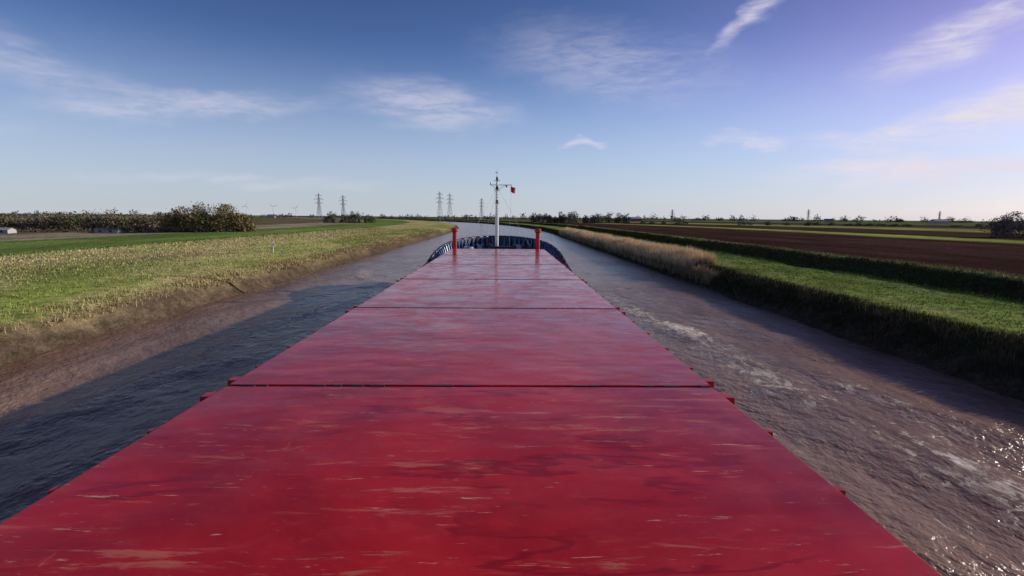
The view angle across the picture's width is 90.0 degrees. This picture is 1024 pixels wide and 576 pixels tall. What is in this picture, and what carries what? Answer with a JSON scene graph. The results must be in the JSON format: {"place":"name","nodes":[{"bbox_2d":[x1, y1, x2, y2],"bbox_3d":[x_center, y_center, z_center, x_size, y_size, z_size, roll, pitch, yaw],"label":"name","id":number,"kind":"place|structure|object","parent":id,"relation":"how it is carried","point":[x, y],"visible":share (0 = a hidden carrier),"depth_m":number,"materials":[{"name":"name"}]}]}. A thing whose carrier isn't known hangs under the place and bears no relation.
{"place":"outdoors","nodes":[
{"label":"outdoors","id":0,"kind":"place"},
{"bbox_2d":[0,221,1023,575],"bbox_3d":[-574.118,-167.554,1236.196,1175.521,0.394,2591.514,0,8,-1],"label":"river water","id":1,"kind":"structure","parent":0,"point":[922,461],"depth_m":25.01,"materials":[{"name":"grey liquid"}]},
{"bbox_2d":[0,172,941,575],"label":"cargo ship","id":2,"kind":"object","parent":1,"relation":"on","point":[496,404],"visible":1,"depth_m":7.09,"materials":[{"name":"red paint"}]},
{"bbox_2d":[0,213,1023,400],"bbox_3d":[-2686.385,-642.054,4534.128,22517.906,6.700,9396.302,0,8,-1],"label":"ground","id":3,"kind":"structure","parent":0,"point":[967,246],"depth_m":60.60,"materials":[{"name":"green plant"}]},
{"bbox_2d":[0,228,17,232],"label":"farm shed","id":4,"kind":"structure","parent":3,"relation":"on","point":[7,230],"depth_m":178.82,"materials":[{"name":"white metal"}]},
{"bbox_2d":[0,226,207,232],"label":"hedge","id":5,"kind":"object","parent":3,"relation":"on","point":[86,230],"visible":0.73,"depth_m":194.17,"materials":[{"name":"green plant"}]},
{"bbox_2d":[0,208,208,230],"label":"hedgerow trees","id":6,"kind":"object","parent":3,"relation":"on","point":[58,221],"visible":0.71,"depth_m":222.57,"materials":[{"name":"green plant"}]},
{"bbox_2d":[94,228,121,232],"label":"farm shed","id":7,"kind":"structure","parent":3,"relation":"on","point":[102,230],"depth_m":187.32,"materials":[{"name":"metal"}]},
{"bbox_2d":[152,212,192,231],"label":"willow tree","id":8,"kind":"object","parent":3,"relation":"on","point":[156,217],"visible":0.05,"depth_m":203.91,"materials":[{"name":"green plant"}]},
{"bbox_2d":[154,206,208,232],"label":"willow tree","id":9,"kind":"object","parent":3,"relation":"on","point":[171,221],"visible":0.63,"depth_m":197.65,"materials":[{"name":"green plant"}]},
{"bbox_2d":[177,201,222,231],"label":"willow tree","id":10,"kind":"object","parent":3,"relation":"on","point":[194,216],"visible":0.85,"depth_m":196.09,"materials":[{"name":"green plant"}]},
{"bbox_2d":[0,230,439,333],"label":"dead grass","id":11,"kind":"structure","parent":3,"relation":"on","point":[346,250],"depth_m":52.05,"materials":[{"name":"beige plant"}]},
{"bbox_2d":[0,228,444,329],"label":"bank grass","id":12,"kind":"structure","parent":3,"relation":"on","point":[344,232],"depth_m":81.59,"materials":[{"name":"green plant"}]},
{"bbox_2d":[202,203,245,231],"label":"willow tree","id":13,"kind":"object","parent":3,"relation":"on","point":[224,214],"visible":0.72,"depth_m":198.69,"materials":[{"name":"green plant"}]},
{"bbox_2d":[228,212,257,231],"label":"willow tree","id":14,"kind":"object","parent":3,"relation":"on","point":[243,224],"visible":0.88,"depth_m":200.54,"materials":[{"name":"green plant"}]},
{"bbox_2d":[0,210,493,218],"bbox_3d":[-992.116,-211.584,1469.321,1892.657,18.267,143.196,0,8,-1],"label":"distant treeline","id":15,"kind":"object","parent":3,"relation":"on","point":[12,213],"visible":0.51,"depth_m":1471.74,"materials":[{"name":"green plant"}]},
{"bbox_2d":[315,193,323,219],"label":"electricity pylon","id":16,"kind":"object","parent":3,"relation":"on","point":[319,199],"visible":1,"depth_m":888.91,"materials":[{"name":"metal"}]},
{"bbox_2d":[319,211,341,222],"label":"tree","id":17,"kind":"object","parent":3,"relation":"on","point":[329,217],"visible":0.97,"depth_m":490.38,"materials":[{"name":"green plant"}]},
{"bbox_2d":[339,195,346,219],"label":"electricity pylon","id":18,"kind":"object","parent":3,"relation":"on","point":[342,203],"visible":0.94,"depth_m":914.24,"materials":[{"name":"metal"}]},
{"bbox_2d":[337,214,349,222],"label":"tree","id":19,"kind":"object","parent":3,"relation":"on","point":[345,218],"visible":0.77,"depth_m":496.01,"materials":[{"name":"green plant"}]},
{"bbox_2d":[347,211,362,222],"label":"tree","id":20,"kind":"object","parent":3,"relation":"on","point":[352,218],"visible":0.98,"depth_m":486.57,"materials":[{"name":"green plant"}]},
{"bbox_2d":[361,214,375,222],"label":"tree","id":21,"kind":"object","parent":3,"relation":"on","point":[369,219],"visible":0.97,"depth_m":491.49,"materials":[{"name":"green plant"}]},
{"bbox_2d":[436,191,443,220],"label":"electricity pylon","id":22,"kind":"object","parent":3,"relation":"on","point":[439,193],"visible":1,"depth_m":886.01,"materials":[{"name":"metal"}]},
{"bbox_2d":[446,193,452,218],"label":"electricity pylon","id":23,"kind":"object","parent":3,"relation":"on","point":[449,205],"visible":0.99,"depth_m":945.44,"materials":[{"name":"metal"}]},
{"bbox_2d":[479,198,483,219],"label":"electricity pylon","id":24,"kind":"object","parent":3,"relation":"on","point":[481,207],"visible":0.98,"depth_m":1115.53,"materials":[{"name":"metal"}]},
{"bbox_2d":[528,211,630,222],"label":"copse trees","id":25,"kind":"object","parent":3,"relation":"on","point":[563,217],"visible":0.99,"depth_m":688.45,"materials":[{"name":"green plant"}]},
{"bbox_2d":[629,217,641,220],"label":"barn","id":26,"kind":"structure","parent":3,"relation":"on","point":[636,219],"depth_m":1287.36,"materials":[{"name":"brick"}]},
{"bbox_2d":[558,226,716,268],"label":"reed bed","id":27,"kind":"object","parent":3,"relation":"on","point":[665,253],"visible":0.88,"depth_m":92.80,"materials":[{"name":"beige plant"}]},
{"bbox_2d":[558,233,721,285],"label":"reed bed","id":28,"kind":"object","parent":3,"relation":"on","point":[692,270],"visible":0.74,"depth_m":77.66,"materials":[{"name":"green plant"}]},
{"bbox_2d":[462,213,1018,222],"bbox_3d":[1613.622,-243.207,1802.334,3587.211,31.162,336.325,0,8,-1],"label":"distant treeline","id":29,"kind":"object","parent":3,"relation":"on","point":[842,219],"visible":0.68,"depth_m":1750.92,"materials":[{"name":"green plant"}]},
{"bbox_2d":[554,229,1023,389],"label":"riverbank grass","id":30,"kind":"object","parent":3,"relation":"on","point":[810,290],"visible":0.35,"depth_m":36.51,"materials":[{"name":"green plant"}]},
{"bbox_2d":[573,226,1023,303],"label":"embankment grass","id":31,"kind":"structure","parent":3,"relation":"on","point":[652,239],"depth_m":65.53,"materials":[{"name":"green plant"}]},
{"bbox_2d":[585,230,1023,335],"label":"bank grass","id":32,"kind":"structure","parent":3,"relation":"on","point":[797,275],"depth_m":47.12,"materials":[{"name":"green plant"}]},
{"bbox_2d":[624,220,1023,227],"bbox_3d":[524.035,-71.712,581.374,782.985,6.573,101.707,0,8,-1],"label":"field hedge","id":33,"kind":"object","parent":3,"relation":"on","point":[786,223],"visible":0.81,"depth_m":596.84,"materials":[{"name":"green plant"}]},
{"bbox_2d":[929,219,948,223],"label":"barn","id":34,"kind":"structure","parent":3,"relation":"on","point":[939,221],"depth_m":1148.25,"materials":[{"name":"metal"}]},
{"bbox_2d":[979,214,1023,237],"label":"tree","id":35,"kind":"object","parent":3,"relation":"on","point":[998,229],"visible":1,"depth_m":222.99,"materials":[{"name":"green plant"}]},
{"bbox_2d":[985,211,1023,237],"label":"tree","id":36,"kind":"object","parent":3,"relation":"on","point":[1021,224],"visible":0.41,"depth_m":225.40,"materials":[{"name":"green plant"}]},
{"bbox_2d":[0,0,1023,220],"label":"sky","id":37,"kind":"structure","parent":0,"point":[908,110],"materials":[{"name":"blue"}]}
]}

